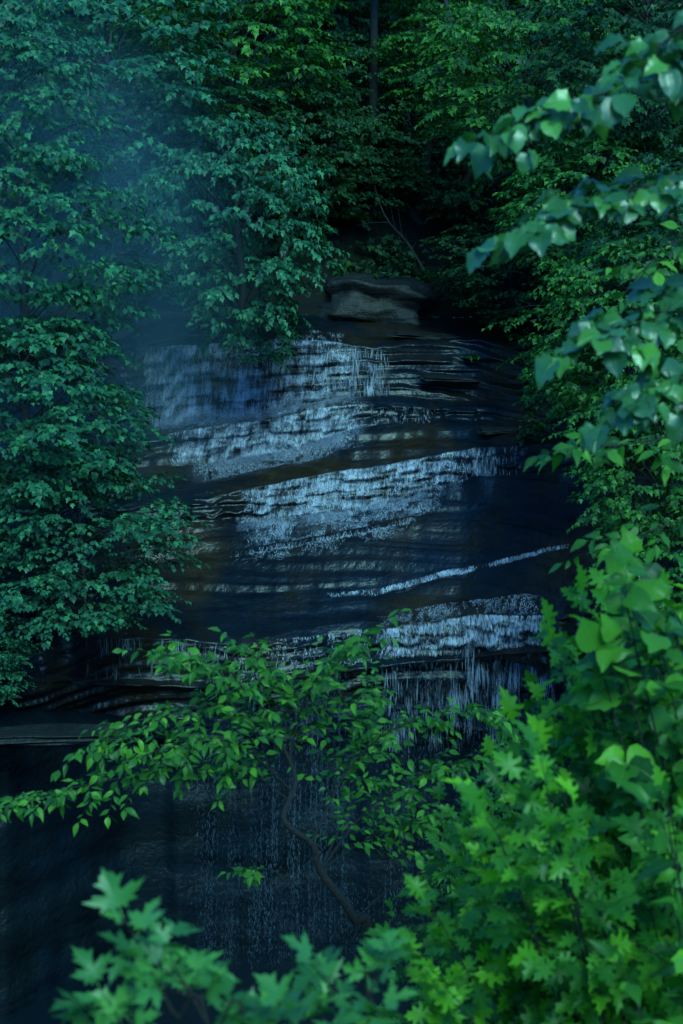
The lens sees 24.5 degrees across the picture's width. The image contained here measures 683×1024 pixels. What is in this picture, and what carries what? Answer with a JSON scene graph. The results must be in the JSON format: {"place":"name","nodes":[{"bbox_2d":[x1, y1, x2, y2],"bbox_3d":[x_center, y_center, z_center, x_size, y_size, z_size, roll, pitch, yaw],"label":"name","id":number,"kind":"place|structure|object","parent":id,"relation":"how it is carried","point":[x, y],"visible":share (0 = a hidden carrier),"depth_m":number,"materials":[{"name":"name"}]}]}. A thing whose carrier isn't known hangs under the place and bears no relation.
{"place":"outdoors","nodes":[
{"label":"outdoors","id":0,"kind":"place"},
{"bbox_2d":[0,942,502,1023],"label":"plunge pool","id":1,"kind":"structure","parent":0,"point":[36,1012],"depth_m":47.13,"materials":[{"name":"black liquid"}]},
{"bbox_2d":[188,654,529,968],"bbox_3d":[1.009,10.981,47.953,11.671,14.670,3.316,3,14,11],"label":"falling veil","id":2,"kind":"object","parent":1,"relation":"on","point":[273,800],"visible":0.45,"depth_m":47.99,"materials":[{"name":"liquid"}]},
{"bbox_2d":[0,691,610,1017],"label":"cliff","id":3,"kind":"structure","parent":0,"point":[51,865],"depth_m":48.63,"materials":[{"name":"grey stone"}]},
{"bbox_2d":[0,723,136,745],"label":"rock slab","id":4,"kind":"object","parent":3,"relation":"on","point":[52,734],"visible":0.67,"depth_m":42.24,"materials":[{"name":"grey stone"}]},
{"bbox_2d":[0,314,682,721],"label":"cliff","id":5,"kind":"structure","parent":0,"point":[480,524],"depth_m":50.18,"materials":[{"name":"grey stone"}]},
{"bbox_2d":[0,622,51,707],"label":"shrub","id":6,"kind":"object","parent":5,"relation":"on","point":[16,656],"visible":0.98,"depth_m":43.00,"materials":[{"name":"green plant"}]},
{"bbox_2d":[0,290,174,536],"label":"tree","id":7,"kind":"object","parent":5,"relation":"on","point":[30,427],"visible":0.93,"depth_m":42.25,"materials":[{"name":"green plant"}]},
{"bbox_2d":[0,121,187,382],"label":"tree","id":8,"kind":"object","parent":5,"relation":"on","point":[62,158],"visible":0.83,"depth_m":44.24,"materials":[{"name":"green plant"}]},
{"bbox_2d":[0,444,210,649],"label":"tree","id":9,"kind":"object","parent":5,"relation":"on","point":[15,597],"visible":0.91,"depth_m":42.95,"materials":[{"name":"green plant"}]},
{"bbox_2d":[143,295,311,372],"bbox_3d":[-4.716,-6.121,53.020,7.823,2.641,3.228,10,17,36],"label":"shrub","id":10,"kind":"object","parent":5,"relation":"on","point":[277,356],"visible":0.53,"depth_m":51.41,"materials":[{"name":"green plant"}]},
{"bbox_2d":[104,115,357,360],"bbox_3d":[-4.085,-8.526,50.611,9.292,8.202,7.994,0,14,0],"label":"tree","id":11,"kind":"object","parent":5,"relation":"on","point":[238,277],"visible":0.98,"depth_m":49.34,"materials":[{"name":"green plant"}]},
{"bbox_2d":[230,141,272,204],"bbox_3d":[-2.928,-11.318,52.517,0.987,2.068,2.485,6,15,21],"label":"dead branch","id":12,"kind":"object","parent":11,"relation":"attached to","point":[257,176],"visible":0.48,"depth_m":52.54,"materials":[{"name":"brown wood"}]},
{"bbox_2d":[159,338,342,424],"bbox_3d":[-3.248,-4.490,54.655,7.737,2.891,1.667,-1,14,-4],"label":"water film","id":13,"kind":"object","parent":5,"relation":"on","point":[225,384],"visible":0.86,"depth_m":54.61,"materials":[{"name":"liquid"}]},
{"bbox_2d":[180,402,348,460],"bbox_3d":[-2.722,-2.763,53.783,7.236,2.264,1.512,0,14,0],"label":"foam film","id":14,"kind":"object","parent":5,"relation":"on","point":[264,433],"visible":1,"depth_m":53.58,"materials":[{"name":"liquid"}]},
{"bbox_2d":[139,330,429,481],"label":"waterfall","id":15,"kind":"structure","parent":5,"relation":"on","point":[191,418],"depth_m":54.16,"materials":[{"name":"liquid"}]},
{"bbox_2d":[87,594,554,751],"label":"waterfall","id":16,"kind":"structure","parent":5,"relation":"on","point":[494,619],"depth_m":47.50,"materials":[{"name":"liquid"}]},
{"bbox_2d":[266,467,437,516],"bbox_3d":[0.666,-0.898,51.647,8.320,2.578,1.108,1,14,3],"label":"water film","id":17,"kind":"object","parent":5,"relation":"on","point":[333,496],"visible":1,"depth_m":51.73,"materials":[{"name":"liquid"}]},
{"bbox_2d":[235,447,519,561],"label":"waterfall","id":18,"kind":"structure","parent":5,"relation":"on","point":[310,517],"depth_m":51.49,"materials":[{"name":"liquid"}]},
{"bbox_2d":[384,330,461,338],"bbox_3d":[3.000,-6.277,55.999,3.024,0.211,1.267,5,15,9],"label":"rock slab","id":19,"kind":"object","parent":5,"relation":"on","point":[415,334],"visible":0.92,"depth_m":55.68,"materials":[{"name":"grey stone"}]},
{"bbox_2d":[418,374,479,381],"bbox_3d":[3.698,-4.593,54.148,2.148,0.164,0.857,2,14,3],"label":"rock slab","id":20,"kind":"object","parent":5,"relation":"on","point":[452,378],"visible":1,"depth_m":53.87,"materials":[{"name":"grey stone"}]},
{"bbox_2d":[331,544,568,597],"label":"step waterfall","id":21,"kind":"structure","parent":5,"relation":"on","point":[460,571],"depth_m":49.06,"materials":[{"name":"liquid"}]},
{"bbox_2d":[457,351,480,360],"bbox_3d":[4.503,-5.475,54.391,0.692,0.478,1.137,11,17,36],"label":"rock plant","id":22,"kind":"object","parent":5,"relation":"on","point":[470,356],"visible":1,"depth_m":54.33,"materials":[{"name":"green plant"}]},
{"bbox_2d":[477,426,520,434],"bbox_3d":[5.248,-2.698,51.959,1.598,0.164,0.880,-2,14,0],"label":"rock slab","id":23,"kind":"object","parent":5,"relation":"on","point":[492,430],"visible":0.95,"depth_m":51.68,"materials":[{"name":"grey stone"}]},
{"bbox_2d":[503,326,541,341],"bbox_3d":[6.418,-6.181,54.972,1.736,0.543,1.550,0,14,0],"label":"rock plant","id":24,"kind":"object","parent":5,"relation":"on","point":[517,336],"visible":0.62,"depth_m":54.81,"materials":[{"name":"green plant"}]},
{"bbox_2d":[524,411,560,429],"bbox_3d":[6.742,-3.007,51.418,1.548,0.615,1.464,0,14,0],"label":"rock plant","id":25,"kind":"object","parent":5,"relation":"on","point":[537,421],"visible":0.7,"depth_m":51.40,"materials":[{"name":"green plant"}]},
{"bbox_2d":[512,321,632,425],"bbox_3d":[7.491,-4.252,47.488,3.619,3.330,6.968,8,16,28],"label":"shrub","id":26,"kind":"object","parent":5,"relation":"on","point":[588,361],"visible":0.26,"depth_m":46.03,"materials":[{"name":"green plant"}]},
{"bbox_2d":[482,231,682,433],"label":"tree","id":27,"kind":"object","parent":5,"relation":"on","point":[571,390],"visible":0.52,"depth_m":41.37,"materials":[{"name":"green plant"}]},
{"bbox_2d":[541,374,682,556],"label":"tree","id":28,"kind":"object","parent":5,"relation":"on","point":[608,518],"visible":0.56,"depth_m":37.02,"materials":[{"name":"green plant"}]},
{"bbox_2d":[568,487,682,673],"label":"tree","id":29,"kind":"object","parent":5,"relation":"on","point":[665,550],"visible":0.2,"depth_m":36.95,"materials":[{"name":"green plant"}]},
{"bbox_2d":[0,0,682,318],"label":"hillside","id":30,"kind":"structure","parent":0,"point":[347,235],"depth_m":60.52,"materials":[{"name":"green plant"}]},
{"bbox_2d":[0,0,133,59],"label":"tree","id":31,"kind":"object","parent":30,"relation":"on","point":[65,8],"visible":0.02,"depth_m":65.58,"materials":[{"name":"green plant"}]},
{"bbox_2d":[0,0,156,201],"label":"tree","id":32,"kind":"object","parent":30,"relation":"on","point":[30,48],"visible":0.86,"depth_m":45.62,"materials":[{"name":"green plant"}]},
{"bbox_2d":[6,0,152,68],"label":"tree","id":33,"kind":"object","parent":30,"relation":"on","point":[67,16],"visible":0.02,"depth_m":67.75,"materials":[{"name":"green plant"}]},
{"bbox_2d":[1,115,181,216],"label":"tree","id":34,"kind":"object","parent":30,"relation":"on","point":[119,177],"visible":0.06,"depth_m":60.00,"materials":[{"name":"green plant"}]},
{"bbox_2d":[0,0,298,288],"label":"tree","id":35,"kind":"object","parent":30,"relation":"on","point":[176,98],"visible":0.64,"depth_m":51.81,"materials":[{"name":"green plant"}]},
{"bbox_2d":[112,0,270,123],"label":"tree","id":36,"kind":"object","parent":30,"relation":"on","point":[157,18],"visible":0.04,"depth_m":68.50,"materials":[{"name":"green plant"}]},
{"bbox_2d":[97,0,366,260],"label":"tree","id":37,"kind":"object","parent":30,"relation":"on","point":[289,7],"visible":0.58,"depth_m":56.38,"materials":[{"name":"green plant"}]},
{"bbox_2d":[128,106,335,227],"bbox_3d":[-5.133,-13.272,61.637,8.775,5.189,8.728,-9,17,-32],"label":"tree","id":38,"kind":"object","parent":30,"relation":"on","point":[207,192],"visible":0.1,"depth_m":59.76,"materials":[{"name":"green plant"}]},
{"bbox_2d":[170,62,389,281],"bbox_3d":[-2.203,-12.461,58.952,8.107,8.387,7.492,0,14,0],"label":"tree","id":39,"kind":"object","parent":30,"relation":"on","point":[317,97],"visible":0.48,"depth_m":57.14,"materials":[{"name":"green plant"}]},
{"bbox_2d":[160,0,428,117],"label":"tree","id":40,"kind":"object","parent":30,"relation":"on","point":[365,27],"visible":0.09,"depth_m":64.98,"materials":[{"name":"green plant"}]},
{"bbox_2d":[0,0,682,507],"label":"undergrowth","id":41,"kind":"object","parent":30,"relation":"on","point":[408,266],"visible":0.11,"depth_m":59.02,"materials":[{"name":"green plant"}]},
{"bbox_2d":[244,104,444,230],"bbox_3d":[-0.255,-13.312,61.977,9.478,5.313,8.032,11,18,36],"label":"tree","id":42,"kind":"object","parent":30,"relation":"on","point":[347,215],"visible":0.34,"depth_m":59.67,"materials":[{"name":"green plant"}]},
{"bbox_2d":[250,26,443,223],"bbox_3d":[-0.286,-15.077,62.164,7.743,7.940,7.807,14,19,43],"label":"tree","id":43,"kind":"object","parent":30,"relation":"on","point":[411,212],"visible":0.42,"depth_m":60.75,"materials":[{"name":"green plant"}]},
{"bbox_2d":[368,0,377,198],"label":"trunk","id":44,"kind":"object","parent":30,"relation":"on","point":[373,86],"visible":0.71,"depth_m":60.70,"materials":[{"name":"brown plant"}]},
{"bbox_2d":[314,271,440,324],"bbox_3d":[1.313,-7.845,58.377,4.707,2.012,3.011,2,14,8],"label":"boulder","id":45,"kind":"object","parent":30,"relation":"on","point":[363,296],"visible":0.88,"depth_m":57.40,"materials":[{"name":"grey stone"}]},
{"bbox_2d":[352,131,424,271],"bbox_3d":[1.594,-11.381,57.447,1.416,4.962,4.138,-13,19,-41],"label":"dead branch","id":46,"kind":"object","parent":30,"relation":"on","point":[415,255],"visible":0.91,"depth_m":57.65,"materials":[{"name":"brown wood"}]},
{"bbox_2d":[264,0,517,137],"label":"tree","id":47,"kind":"object","parent":30,"relation":"on","point":[352,26],"visible":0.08,"depth_m":66.77,"materials":[{"name":"green plant"}]},
{"bbox_2d":[355,0,527,213],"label":"tree","id":48,"kind":"object","parent":30,"relation":"on","point":[431,6],"visible":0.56,"depth_m":60.67,"materials":[{"name":"green plant"}]},
{"bbox_2d":[443,0,479,196],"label":"slender tree","id":49,"kind":"object","parent":30,"relation":"on","point":[446,5],"visible":0.18,"depth_m":58.41,"materials":[{"name":"brown plant"}]},
{"bbox_2d":[353,112,596,231],"bbox_3d":[5.093,-13.188,61.225,8.773,4.731,9.114,14,19,43],"label":"tree","id":50,"kind":"object","parent":30,"relation":"on","point":[440,139],"visible":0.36,"depth_m":59.88,"materials":[{"name":"green plant"}]},
{"bbox_2d":[415,208,582,324],"bbox_3d":[6.194,-8.610,55.395,7.026,4.193,6.999,0,14,0],"label":"tree","id":51,"kind":"object","parent":30,"relation":"on","point":[505,285],"visible":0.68,"depth_m":55.02,"materials":[{"name":"green plant"}]},
{"bbox_2d":[361,0,646,120],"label":"tree","id":52,"kind":"object","parent":30,"relation":"on","point":[501,5],"visible":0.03,"depth_m":65.55,"materials":[{"name":"green plant"}]},
{"bbox_2d":[376,0,657,229],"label":"tree","id":53,"kind":"object","parent":30,"relation":"on","point":[454,107],"visible":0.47,"depth_m":53.24,"materials":[{"name":"green plant"}]},
{"bbox_2d":[496,0,628,30],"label":"tree","id":54,"kind":"object","parent":30,"relation":"on","point":[575,14],"visible":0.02,"depth_m":67.62,"materials":[{"name":"green plant"}]},
{"bbox_2d":[477,121,682,292],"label":"tree","id":55,"kind":"object","parent":30,"relation":"on","point":[539,178],"visible":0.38,"depth_m":48.25,"materials":[{"name":"green plant"}]},
{"bbox_2d":[496,0,682,181],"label":"tree","id":56,"kind":"object","parent":30,"relation":"on","point":[647,124],"visible":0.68,"depth_m":47.38,"materials":[{"name":"green plant"}]},
{"bbox_2d":[520,115,675,193],"bbox_3d":[10.196,-13.040,61.945,8.990,5.048,8.640,0,14,0],"label":"tree","id":57,"kind":"object","parent":30,"relation":"on","point":[588,169],"visible":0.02,"depth_m":59.17,"materials":[{"name":"green plant"}]},
{"bbox_2d":[549,150,682,374],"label":"tree","id":58,"kind":"object","parent":30,"relation":"on","point":[673,160],"visible":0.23,"depth_m":43.16,"materials":[{"name":"green plant"}]},
{"bbox_2d":[594,0,666,38],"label":"tree","id":59,"kind":"object","parent":30,"relation":"on","point":[652,6],"visible":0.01,"depth_m":65.89,"materials":[{"name":"green plant"}]},
{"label":"near slope","id":60,"kind":"structure","parent":0,"visible":0},
{"bbox_2d":[48,867,420,1023],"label":"maple sapling","id":61,"kind":"object","parent":60,"relation":"on","point":[319,972],"visible":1,"depth_m":3.37,"materials":[{"name":"green plant"}]},
{"bbox_2d":[0,608,539,1023],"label":"crooked sapling","id":62,"kind":"object","parent":60,"relation":"on","point":[316,681],"visible":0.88,"depth_m":9.69,"materials":[{"name":"green plant"}]},
{"bbox_2d":[357,734,563,1023],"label":"sapling","id":63,"kind":"object","parent":60,"relation":"on","point":[419,933],"visible":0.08,"depth_m":8.44,"materials":[{"name":"green plant"}]},
{"bbox_2d":[364,712,682,1023],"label":"sapling","id":64,"kind":"object","parent":60,"relation":"on","point":[553,963],"visible":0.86,"depth_m":5.09,"materials":[{"name":"green plant"}]},
{"bbox_2d":[443,63,682,179],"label":"leafy bough","id":65,"kind":"object","parent":60,"relation":"on","point":[507,135],"visible":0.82,"depth_m":4.94,"materials":[{"name":"green plant"}]},
{"bbox_2d":[467,164,682,274],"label":"leafy bough","id":66,"kind":"object","parent":60,"relation":"on","point":[557,220],"visible":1,"depth_m":5.04,"materials":[{"name":"green plant"}]},
{"bbox_2d":[492,541,682,935],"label":"sapling","id":67,"kind":"object","parent":60,"relation":"on","point":[564,645],"visible":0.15,"depth_m":6.19,"materials":[{"name":"green plant"}]},
{"bbox_2d":[523,432,682,485],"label":"leafy bough","id":68,"kind":"object","parent":60,"relation":"on","point":[605,456],"visible":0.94,"depth_m":7.23,"materials":[{"name":"green plant"}]},
{"bbox_2d":[535,272,682,390],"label":"leafy bough","id":69,"kind":"object","parent":60,"relation":"on","point":[655,326],"visible":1,"depth_m":5.21,"materials":[{"name":"green plant"}]},
{"bbox_2d":[548,504,682,573],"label":"leafy bough","id":70,"kind":"object","parent":60,"relation":"on","point":[602,549],"visible":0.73,"depth_m":7.23,"materials":[{"name":"green plant"}]},
{"bbox_2d":[567,526,682,953],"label":"sapling","id":71,"kind":"object","parent":60,"relation":"on","point":[644,648],"visible":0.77,"depth_m":5.39,"materials":[{"name":"green plant"}]},
{"bbox_2d":[580,356,682,454],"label":"leafy bough","id":72,"kind":"object","parent":60,"relation":"on","point":[637,407],"visible":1,"depth_m":5.03,"materials":[{"name":"green plant"}]},
{"bbox_2d":[588,216,682,313],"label":"leafy bough","id":73,"kind":"object","parent":60,"relation":"on","point":[650,269],"visible":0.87,"depth_m":8.00,"materials":[{"name":"green plant"}]},
{"bbox_2d":[588,777,682,1023],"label":"sapling","id":74,"kind":"object","parent":60,"relation":"on","point":[661,841],"visible":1,"depth_m":4.45,"materials":[{"name":"green plant"}]},
{"bbox_2d":[594,10,682,126],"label":"leafy bough","id":75,"kind":"object","parent":60,"relation":"on","point":[659,49],"visible":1,"depth_m":4.82,"materials":[{"name":"green plant"}]}
]}

